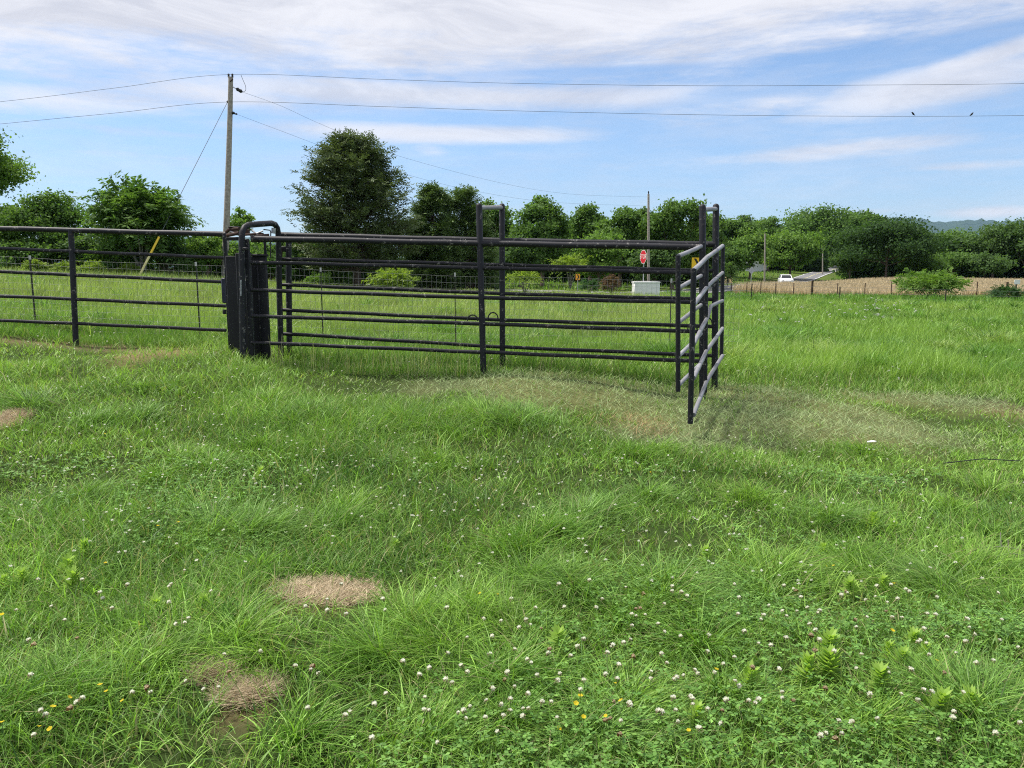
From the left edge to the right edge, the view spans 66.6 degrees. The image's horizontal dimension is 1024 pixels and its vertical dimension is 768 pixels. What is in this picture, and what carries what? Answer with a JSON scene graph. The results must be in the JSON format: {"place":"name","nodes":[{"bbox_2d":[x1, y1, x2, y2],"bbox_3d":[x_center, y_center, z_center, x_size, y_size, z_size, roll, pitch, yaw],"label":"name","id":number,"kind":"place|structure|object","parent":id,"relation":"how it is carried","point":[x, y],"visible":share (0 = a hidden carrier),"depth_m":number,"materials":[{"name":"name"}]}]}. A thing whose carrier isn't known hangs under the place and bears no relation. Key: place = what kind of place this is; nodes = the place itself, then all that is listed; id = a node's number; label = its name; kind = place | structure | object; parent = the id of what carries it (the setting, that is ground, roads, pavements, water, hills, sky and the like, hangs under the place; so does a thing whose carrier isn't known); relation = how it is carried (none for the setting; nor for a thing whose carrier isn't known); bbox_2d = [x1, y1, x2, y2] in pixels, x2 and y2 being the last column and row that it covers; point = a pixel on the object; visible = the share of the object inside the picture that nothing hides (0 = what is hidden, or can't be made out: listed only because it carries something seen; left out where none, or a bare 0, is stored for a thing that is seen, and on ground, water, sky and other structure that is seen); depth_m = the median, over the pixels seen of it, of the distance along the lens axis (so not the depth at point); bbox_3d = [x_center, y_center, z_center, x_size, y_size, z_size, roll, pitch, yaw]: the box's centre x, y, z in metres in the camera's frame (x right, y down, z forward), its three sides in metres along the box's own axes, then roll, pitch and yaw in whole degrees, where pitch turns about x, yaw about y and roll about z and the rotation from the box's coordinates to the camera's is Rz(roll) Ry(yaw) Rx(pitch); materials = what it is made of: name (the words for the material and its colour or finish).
{"place":"outdoors","nodes":[
{"label":"outdoors","id":0,"kind":"place"},
{"bbox_2d":[0,264,1023,767],"bbox_3d":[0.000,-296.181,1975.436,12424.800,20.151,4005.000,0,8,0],"label":"ground","id":1,"kind":"structure","parent":0,"point":[246,722],"depth_m":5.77,"materials":[{"name":"green plant"}]},
{"bbox_2d":[0,406,37,430],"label":"dirt patch","id":2,"kind":"object","parent":1,"relation":"on","point":[7,415],"visible":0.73,"depth_m":6.98,"materials":[{"name":"soil"}]},
{"bbox_2d":[0,128,45,197],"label":"broadleaf tree","id":3,"kind":"object","parent":1,"relation":"on","point":[11,171],"visible":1,"depth_m":40.44,"materials":[{"name":"green plant"}]},
{"bbox_2d":[0,236,65,268],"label":"hedge shrub","id":4,"kind":"object","parent":1,"relation":"on","point":[17,257],"visible":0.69,"depth_m":35.08,"materials":[{"name":"green plant"}]},
{"bbox_2d":[19,258,51,271],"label":"weed clump","id":5,"kind":"object","parent":1,"relation":"on","point":[35,262],"visible":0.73,"depth_m":32.94,"materials":[{"name":"green plant"}]},
{"bbox_2d":[0,187,92,263],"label":"broadleaf tree","id":6,"kind":"object","parent":1,"relation":"on","point":[42,210],"visible":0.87,"depth_m":36.20,"materials":[{"name":"green plant"}]},
{"bbox_2d":[53,552,80,578],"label":"leafy weed","id":7,"kind":"object","parent":1,"relation":"on","point":[68,558],"visible":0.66,"depth_m":3.96,"materials":[{"name":"green plant"}]},
{"bbox_2d":[58,564,83,595],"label":"leafy weed","id":8,"kind":"object","parent":1,"relation":"on","point":[73,575],"visible":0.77,"depth_m":3.81,"materials":[{"name":"green plant"}]},
{"bbox_2d":[51,234,108,265],"bbox_3d":[-20.390,-6.012,36.402,2.964,2.074,2.817,0,8,0],"label":"hedge shrub","id":9,"kind":"object","parent":1,"relation":"on","point":[81,244],"visible":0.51,"depth_m":35.74,"materials":[{"name":"green plant"}]},
{"bbox_2d":[76,260,108,273],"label":"weed clump","id":10,"kind":"object","parent":1,"relation":"on","point":[94,266],"visible":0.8,"depth_m":33.45,"materials":[{"name":"green plant"}]},
{"bbox_2d":[75,240,149,269],"bbox_3d":[-18.526,-5.810,36.124,3.008,1.854,2.581,0,8,0],"label":"hedge shrub","id":11,"kind":"object","parent":1,"relation":"on","point":[111,261],"visible":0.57,"depth_m":35.51,"materials":[{"name":"green plant"}]},
{"bbox_2d":[0,226,226,345],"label":"pipe fence","id":12,"kind":"object","parent":1,"relation":"on","point":[73,275],"visible":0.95,"depth_m":10.81,"materials":[{"name":"black paint"}]},
{"bbox_2d":[112,262,146,274],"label":"weed clump","id":13,"kind":"object","parent":1,"relation":"on","point":[124,269],"visible":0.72,"depth_m":34.53,"materials":[{"name":"green plant"}]},
{"bbox_2d":[72,169,207,273],"bbox_3d":[-16.723,-7.176,35.226,5.511,4.961,5.453,0,8,0],"label":"sumac tree","id":14,"kind":"object","parent":1,"relation":"on","point":[139,206],"visible":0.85,"depth_m":34.31,"materials":[{"name":"green plant"}]},
{"bbox_2d":[134,238,200,274],"bbox_3d":[-16.235,-5.975,36.909,3.036,2.200,3.354,0,8,0],"label":"hedge shrub","id":15,"kind":"object","parent":1,"relation":"on","point":[183,262],"visible":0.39,"depth_m":36.53,"materials":[{"name":"green plant"}]},
{"bbox_2d":[187,236,233,276],"bbox_3d":[-14.846,-6.095,38.250,2.346,2.438,2.419,0,8,0],"label":"hedge shrub","id":16,"kind":"object","parent":1,"relation":"on","point":[208,245],"visible":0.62,"depth_m":37.68,"materials":[{"name":"green plant"}]},
{"bbox_2d":[179,652,246,689],"bbox_3d":[-1.179,1.128,3.084,0.293,0.079,0.290,0,8,0],"label":"straw mat","id":17,"kind":"object","parent":1,"relation":"on","point":[212,670],"visible":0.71,"depth_m":3.06,"materials":[{"name":"beige plant"}]},
{"bbox_2d":[221,73,245,277],"bbox_3d":[-13.582,-9.756,37.990,1.693,10.241,0.330,0,8,0],"label":"utility pole","id":18,"kind":"object","parent":1,"relation":"on","point":[227,193],"visible":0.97,"depth_m":37.73,"materials":[{"name":"grey wood"}]},
{"bbox_2d":[139,103,226,275],"bbox_3d":[-14.725,-9.029,35.284,0.156,8.308,5.978,3,9,22],"label":"guy wire","id":19,"kind":"object","parent":18,"relation":"attached to","point":[151,251],"visible":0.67,"depth_m":33.88,"materials":[{"name":"grey metal"}]},
{"bbox_2d":[1,74,1023,101],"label":"power line","id":20,"kind":"object","parent":18,"relation":"attached to","point":[515,83],"visible":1,"depth_m":37.32,"materials":[{"name":"metal"}]},
{"bbox_2d":[3,102,1023,123],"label":"power line","id":21,"kind":"object","parent":18,"relation":"attached to","point":[443,108],"visible":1,"depth_m":37.51,"materials":[{"name":"metal"}]},
{"bbox_2d":[230,205,255,230],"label":"broadleaf tree","id":22,"kind":"object","parent":1,"relation":"on","point":[238,219],"visible":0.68,"depth_m":89.59,"materials":[{"name":"green plant"}]},
{"bbox_2d":[200,662,291,715],"bbox_3d":[-1.005,1.156,2.960,0.371,0.085,0.342,0,8,0],"label":"straw mat","id":23,"kind":"object","parent":1,"relation":"on","point":[246,688],"visible":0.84,"depth_m":2.94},
{"bbox_2d":[221,220,283,361],"bbox_3d":[-3.429,-1.157,9.912,0.874,1.832,1.000,0,8,0],"label":"squeeze chute","id":24,"kind":"object","parent":1,"relation":"on","point":[239,281],"visible":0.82,"depth_m":9.86,"materials":[{"name":"black paint"}]},
{"bbox_2d":[251,256,269,358],"bbox_3d":[-3.204,-0.960,9.905,0.200,1.302,0.040,0,8,0],"label":"drop door","id":25,"kind":"structure","parent":24,"relation":"in","point":[259,279],"depth_m":9.90,"materials":[{"name":"black metal"}]},
{"bbox_2d":[252,242,295,281],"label":"hedge shrub","id":26,"kind":"object","parent":1,"relation":"on","point":[273,255],"visible":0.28,"depth_m":43.00,"materials":[{"name":"green plant"}]},
{"bbox_2d":[281,243,291,358],"bbox_3d":[-2.972,-1.133,10.358,0.146,1.654,0.090,0,8,0],"label":"latch post","id":27,"kind":"object","parent":1,"relation":"on","point":[287,248],"visible":0.69,"depth_m":10.32,"materials":[{"name":"black paint"}]},
{"bbox_2d":[303,271,334,284],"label":"weed bush","id":28,"kind":"object","parent":1,"relation":"on","point":[326,279],"visible":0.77,"depth_m":42.32,"materials":[{"name":"green plant"}]},
{"bbox_2d":[259,569,389,608],"bbox_3d":[-0.938,1.028,3.938,0.740,0.104,0.551,0,8,0],"label":"straw mat","id":29,"kind":"object","parent":1,"relation":"on","point":[323,589],"visible":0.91,"depth_m":3.91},
{"bbox_2d":[280,126,428,285],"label":"cedar tree","id":30,"kind":"object","parent":1,"relation":"on","point":[354,178],"visible":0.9,"depth_m":43.36,"materials":[{"name":"green plant"}]},
{"bbox_2d":[0,255,739,350],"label":"wire fence","id":31,"kind":"object","parent":1,"relation":"on","point":[197,290],"visible":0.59,"depth_m":12.26,"materials":[{"name":"grey metal"}]},
{"bbox_2d":[361,268,421,291],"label":"sumac bush","id":32,"kind":"object","parent":1,"relation":"on","point":[379,280],"visible":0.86,"depth_m":39.19,"materials":[{"name":"green plant"}]},
{"bbox_2d":[399,179,473,288],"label":"cedar tree","id":33,"kind":"object","parent":1,"relation":"on","point":[436,199],"visible":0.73,"depth_m":48.21,"materials":[{"name":"green plant"}]},
{"bbox_2d":[429,183,498,289],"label":"cedar tree","id":34,"kind":"object","parent":1,"relation":"on","point":[466,217],"visible":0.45,"depth_m":49.95,"materials":[{"name":"green plant"}]},
{"bbox_2d":[476,203,504,374],"bbox_3d":[-0.241,-1.168,9.726,0.115,2.173,0.734,4,9,24],"label":"bow frame","id":35,"kind":"object","parent":1,"relation":"on","point":[480,258],"visible":0.92,"depth_m":9.51,"materials":[{"name":"black paint"}]},
{"bbox_2d":[250,235,479,353],"bbox_3d":[-1.794,-1.083,9.499,2.860,1.434,0.082,0,8,2],"label":"alley panel","id":36,"kind":"object","parent":35,"relation":"attached to","point":[384,241],"visible":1,"depth_m":9.47,"materials":[{"name":"black paint"}]},
{"bbox_2d":[281,232,500,348],"bbox_3d":[-1.609,-1.224,10.173,2.967,1.507,0.092,1,8,6],"label":"alley panel","id":37,"kind":"object","parent":35,"relation":"attached to","point":[295,234],"visible":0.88,"depth_m":10.16,"materials":[{"name":"black paint"}]},
{"bbox_2d":[481,241,699,362],"bbox_3d":[0.916,-0.980,9.213,2.636,1.425,0.079,2,8,10],"label":"alley panel","id":38,"kind":"object","parent":35,"relation":"attached to","point":[604,245],"visible":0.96,"depth_m":9.19,"materials":[{"name":"black paint"}]},
{"bbox_2d":[503,238,714,357],"bbox_3d":[1.201,-1.093,9.807,2.681,1.483,0.091,1,8,10],"label":"alley panel","id":39,"kind":"object","parent":35,"relation":"attached to","point":[710,243],"visible":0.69,"depth_m":9.82,"materials":[{"name":"black paint"}]},
{"bbox_2d":[481,196,515,247],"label":"broadleaf tree","id":40,"kind":"object","parent":1,"relation":"on","point":[495,217],"visible":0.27,"depth_m":77.48,"materials":[{"name":"green plant"}]},
{"bbox_2d":[0,265,1023,405],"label":"pasture grass","id":41,"kind":"structure","parent":1,"relation":"on","point":[870,346],"depth_m":15.62,"materials":[{"name":"green plant"}]},
{"bbox_2d":[0,221,1023,289],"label":"undergrowth","id":42,"kind":"object","parent":1,"relation":"on","point":[877,269],"visible":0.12,"depth_m":91.13,"materials":[{"name":"green plant"}]},
{"bbox_2d":[2,290,1023,586],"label":"distant clover","id":43,"kind":"object","parent":1,"relation":"on","point":[478,478],"visible":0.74,"depth_m":4.96,"materials":[{"name":"white plant"}]},
{"bbox_2d":[3,336,1023,464],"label":"hay litter","id":44,"kind":"object","parent":1,"relation":"on","point":[746,414],"visible":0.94,"depth_m":8.33,"materials":[{"name":"beige plant"}]},
{"bbox_2d":[497,232,549,286],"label":"broadleaf tree","id":45,"kind":"object","parent":1,"relation":"on","point":[523,255],"visible":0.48,"depth_m":66.20,"materials":[{"name":"green plant"}]},
{"bbox_2d":[505,271,541,291],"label":"bush","id":46,"kind":"object","parent":1,"relation":"on","point":[526,275],"visible":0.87,"depth_m":42.38,"materials":[{"name":"green plant"}]},
{"bbox_2d":[507,194,577,285],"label":"broadleaf tree","id":47,"kind":"object","parent":1,"relation":"on","point":[547,219],"visible":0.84,"depth_m":70.90,"materials":[{"name":"green plant"}]},
{"bbox_2d":[542,622,574,659],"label":"leafy weed","id":48,"kind":"object","parent":1,"relation":"on","point":[559,631],"visible":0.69,"depth_m":3.26,"materials":[{"name":"green plant"}]},
{"bbox_2d":[272,265,851,290],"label":"verge grass","id":49,"kind":"structure","parent":1,"relation":"on","point":[550,283],"depth_m":84.06,"materials":[{"name":"green plant"}]},
{"bbox_2d":[548,253,593,287],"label":"sumac bush","id":50,"kind":"object","parent":1,"relation":"on","point":[573,259],"visible":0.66,"depth_m":58.98,"materials":[{"name":"green plant"}]},
{"bbox_2d":[567,201,609,282],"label":"broadleaf tree","id":51,"kind":"object","parent":1,"relation":"on","point":[587,215],"visible":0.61,"depth_m":81.37,"materials":[{"name":"green plant"}]},
{"bbox_2d":[576,278,600,291],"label":"weed bush","id":52,"kind":"object","parent":1,"relation":"on","point":[590,284],"visible":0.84,"depth_m":47.45,"materials":[{"name":"green plant"}]},
{"bbox_2d":[560,230,632,284],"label":"broadleaf tree","id":53,"kind":"object","parent":1,"relation":"on","point":[606,257],"visible":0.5,"depth_m":65.15,"materials":[{"name":"green plant"}]},
{"bbox_2d":[599,274,621,293],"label":"dead bush","id":54,"kind":"object","parent":1,"relation":"on","point":[605,283],"visible":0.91,"depth_m":46.48,"materials":[{"name":"brown plant"}]},
{"bbox_2d":[592,205,645,286],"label":"broadleaf tree","id":55,"kind":"object","parent":1,"relation":"on","point":[625,220],"visible":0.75,"depth_m":75.55,"materials":[{"name":"green plant"}]},
{"bbox_2d":[632,281,659,295],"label":"white crate","id":56,"kind":"object","parent":1,"relation":"on","point":[653,287],"visible":0.6,"depth_m":43.98,"materials":[{"name":"paint"}]},
{"bbox_2d":[647,191,649,280],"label":"utility pole","id":57,"kind":"object","parent":1,"relation":"on","point":[648,231],"visible":0.72,"depth_m":64.76,"materials":[{"name":"grey wood"}]},
{"bbox_2d":[625,239,689,284],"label":"broadleaf tree","id":58,"kind":"object","parent":1,"relation":"on","point":[663,258],"visible":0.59,"depth_m":67.90,"materials":[{"name":"green plant"}]},
{"bbox_2d":[631,193,712,289],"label":"broadleaf tree","id":59,"kind":"object","parent":1,"relation":"on","point":[667,222],"visible":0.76,"depth_m":73.35,"materials":[{"name":"green plant"}]},
{"bbox_2d":[680,696,707,735],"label":"leafy weed","id":60,"kind":"object","parent":1,"relation":"on","point":[698,705],"visible":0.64,"depth_m":2.68,"materials":[{"name":"green plant"}]},
{"bbox_2d":[685,210,731,267],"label":"broadleaf tree","id":61,"kind":"object","parent":1,"relation":"on","point":[722,222],"visible":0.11,"depth_m":83.54,"materials":[{"name":"green plant"}]},
{"bbox_2d":[699,204,718,397],"bbox_3d":[2.351,-0.975,9.295,0.146,2.348,0.801,4,9,26],"label":"bow frame","id":62,"kind":"object","parent":1,"relation":"on","point":[703,209],"visible":0.81,"depth_m":9.43,"materials":[{"name":"black paint"}]},
{"bbox_2d":[675,244,702,391],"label":"swing gate","id":63,"kind":"structure","parent":62,"relation":"attached to","point":[679,286],"depth_m":7.79,"materials":[{"name":"grey paint"}]},
{"bbox_2d":[687,244,724,423],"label":"swing gate","id":64,"kind":"structure","parent":62,"relation":"attached to","point":[693,340],"depth_m":8.18,"materials":[{"name":"grey paint"}]},
{"bbox_2d":[696,239,734,281],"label":"broadleaf tree","id":65,"kind":"object","parent":1,"relation":"on","point":[710,261],"visible":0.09,"depth_m":77.84,"materials":[{"name":"green plant"}]},
{"bbox_2d":[725,262,740,285],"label":"weed bush","id":66,"kind":"object","parent":1,"relation":"on","point":[731,272],"visible":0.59,"depth_m":98.51,"materials":[{"name":"green plant"}]},
{"bbox_2d":[724,240,751,274],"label":"broadleaf tree","id":67,"kind":"object","parent":1,"relation":"on","point":[739,256],"visible":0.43,"depth_m":121.94,"materials":[{"name":"green plant"}]},
{"bbox_2d":[721,215,760,241],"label":"broadleaf tree","id":68,"kind":"object","parent":1,"relation":"on","point":[733,226],"visible":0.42,"depth_m":130.70,"materials":[{"name":"green plant"}]},
{"bbox_2d":[723,658,761,692],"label":"leafy weed","id":69,"kind":"object","parent":1,"relation":"on","point":[747,672],"visible":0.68,"depth_m":2.94,"materials":[{"name":"green plant"}]},
{"bbox_2d":[731,226,783,278],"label":"broadleaf tree","id":70,"kind":"object","parent":1,"relation":"on","point":[753,240],"visible":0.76,"depth_m":128.13,"materials":[{"name":"green plant"}]},
{"bbox_2d":[752,215,790,270],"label":"broadleaf tree","id":71,"kind":"object","parent":1,"relation":"on","point":[770,225],"visible":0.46,"depth_m":160.52,"materials":[{"name":"green plant"}]},
{"bbox_2d":[756,224,831,274],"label":"broadleaf tree","id":72,"kind":"object","parent":1,"relation":"on","point":[796,249],"visible":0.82,"depth_m":133.45,"materials":[{"name":"green plant"}]},
{"bbox_2d":[789,649,827,687],"bbox_3d":[1.141,1.108,3.000,0.145,0.182,0.123,1,8,4],"label":"leafy weed","id":73,"kind":"object","parent":1,"relation":"on","point":[808,658],"visible":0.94,"depth_m":3.00,"materials":[{"name":"green plant"}]},
{"bbox_2d":[776,202,862,254],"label":"broadleaf tree","id":74,"kind":"object","parent":1,"relation":"on","point":[825,220],"visible":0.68,"depth_m":204.78,"materials":[{"name":"green plant"}]},
{"bbox_2d":[809,626,844,665],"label":"leafy weed","id":75,"kind":"object","parent":1,"relation":"on","point":[830,636],"visible":0.57,"depth_m":3.14,"materials":[{"name":"green plant"}]},
{"bbox_2d":[815,643,850,686],"bbox_3d":[1.230,1.099,2.986,0.137,0.199,0.167,0,8,-2],"label":"leafy weed","id":76,"kind":"object","parent":1,"relation":"on","point":[835,662],"visible":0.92,"depth_m":2.99,"materials":[{"name":"green plant"}]},
{"bbox_2d":[828,246,871,278],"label":"broadleaf tree","id":77,"kind":"object","parent":1,"relation":"on","point":[848,267],"visible":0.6,"depth_m":117.40,"materials":[{"name":"green plant"}]},
{"bbox_2d":[829,212,871,254],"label":"broadleaf tree","id":78,"kind":"object","parent":1,"relation":"on","point":[859,217],"visible":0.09,"depth_m":216.91,"materials":[{"name":"green plant"}]},
{"bbox_2d":[838,574,862,601],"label":"leafy weed","id":79,"kind":"object","parent":1,"relation":"on","point":[848,582],"visible":0.82,"depth_m":3.88,"materials":[{"name":"green plant"}]},
{"bbox_2d":[709,283,1017,301],"bbox_3d":[18.936,-4.543,39.763,18.332,1.353,0.060,0,8,0],"label":"pasture fence","id":80,"kind":"object","parent":1,"relation":"on","point":[858,293],"visible":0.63,"depth_m":39.76,"materials":[{"name":"brown metal"}]},
{"bbox_2d":[731,280,1008,294],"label":"stock fence","id":81,"kind":"object","parent":1,"relation":"on","point":[812,283],"visible":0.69,"depth_m":58.56,"materials":[{"name":"metal"}]},
{"bbox_2d":[849,207,893,225],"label":"broadleaf tree","id":82,"kind":"object","parent":1,"relation":"on","point":[871,215],"visible":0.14,"depth_m":221.68,"materials":[{"name":"green plant"}]},
{"bbox_2d":[725,276,1023,294],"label":"hay meadow","id":83,"kind":"structure","parent":1,"relation":"on","point":[858,285],"depth_m":67.67,"materials":[{"name":"beige plant"}]},
{"bbox_2d":[867,661,900,699],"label":"leafy weed","id":84,"kind":"object","parent":1,"relation":"on","point":[880,669],"visible":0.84,"depth_m":2.89,"materials":[{"name":"green plant"}]},
{"bbox_2d":[877,639,896,663],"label":"leafy weed","id":85,"kind":"object","parent":1,"relation":"on","point":[887,650],"visible":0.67,"depth_m":3.18,"materials":[{"name":"green plant"}]},
{"bbox_2d":[821,214,953,277],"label":"broadleaf tree","id":86,"kind":"object","parent":1,"relation":"on","point":[908,239],"visible":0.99,"depth_m":111.29,"materials":[{"name":"green plant"}]},
{"bbox_2d":[888,645,911,672],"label":"leafy weed","id":87,"kind":"object","parent":1,"relation":"on","point":[900,649],"visible":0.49,"depth_m":3.11,"materials":[{"name":"green plant"}]},
{"bbox_2d":[902,625,923,653],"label":"leafy weed","id":88,"kind":"object","parent":1,"relation":"on","point":[914,637],"visible":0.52,"depth_m":3.30,"materials":[{"name":"green plant"}]},
{"bbox_2d":[896,253,951,277],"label":"broadleaf tree","id":89,"kind":"object","parent":1,"relation":"on","point":[933,263],"visible":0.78,"depth_m":114.90,"materials":[{"name":"green plant"}]},
{"bbox_2d":[889,267,973,299],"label":"locust bush","id":90,"kind":"object","parent":1,"relation":"on","point":[942,280],"visible":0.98,"depth_m":44.02,"materials":[{"name":"green plant"}]},
{"bbox_2d":[920,685,955,728],"bbox_3d":[1.500,1.149,2.754,0.128,0.183,0.146,3,9,21],"label":"leafy weed","id":91,"kind":"object","parent":1,"relation":"on","point":[942,694],"visible":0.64,"depth_m":2.74,"materials":[{"name":"green plant"}]},
{"bbox_2d":[935,227,980,237],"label":"broadleaf tree","id":92,"kind":"object","parent":1,"relation":"on","point":[956,232],"visible":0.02,"depth_m":171.82,"materials":[{"name":"green plant"}]},
{"bbox_2d":[934,246,994,273],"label":"broadleaf tree","id":93,"kind":"object","parent":1,"relation":"on","point":[957,260],"visible":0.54,"depth_m":117.98,"materials":[{"name":"green plant"}]},
{"bbox_2d":[951,684,993,727],"bbox_3d":[1.633,1.157,2.772,0.155,0.183,0.127,7,11,39],"label":"leafy weed","id":94,"kind":"object","parent":1,"relation":"on","point":[971,694],"visible":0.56,"depth_m":2.76,"materials":[{"name":"green plant"}]},
{"bbox_2d":[958,220,1021,277],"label":"broadleaf tree","id":95,"kind":"object","parent":1,"relation":"on","point":[989,237],"visible":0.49,"depth_m":124.61,"materials":[{"name":"green plant"}]},
{"bbox_2d":[960,250,1023,277],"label":"broadleaf tree","id":96,"kind":"object","parent":1,"relation":"on","point":[998,262],"visible":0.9,"depth_m":115.41,"materials":[{"name":"green plant"}]},
{"bbox_2d":[980,283,1023,298],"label":"weed bush","id":97,"kind":"object","parent":1,"relation":"on","point":[1002,290],"visible":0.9,"depth_m":43.47,"materials":[{"name":"green plant"}]},
{"bbox_2d":[994,216,1023,264],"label":"broadleaf tree","id":98,"kind":"object","parent":1,"relation":"on","point":[1011,230],"visible":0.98,"depth_m":121.26,"materials":[{"name":"green plant"}]},
{"bbox_2d":[0,0,1023,238],"label":"sky","id":99,"kind":"structure","parent":0,"point":[856,141],"materials":[{"name":"blue"}]},
{"bbox_2d":[58,217,1023,267],"bbox_3d":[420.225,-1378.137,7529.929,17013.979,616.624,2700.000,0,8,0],"label":"hills","id":100,"kind":"structure","parent":0,"point":[965,224],"depth_m":7923.21,"materials":[{"name":"green plant"}]},
{"bbox_2d":[368,266,840,293],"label":"road","id":101,"kind":"structure","parent":0,"point":[811,276],"depth_m":140.36,"materials":[{"name":"asphalt"}]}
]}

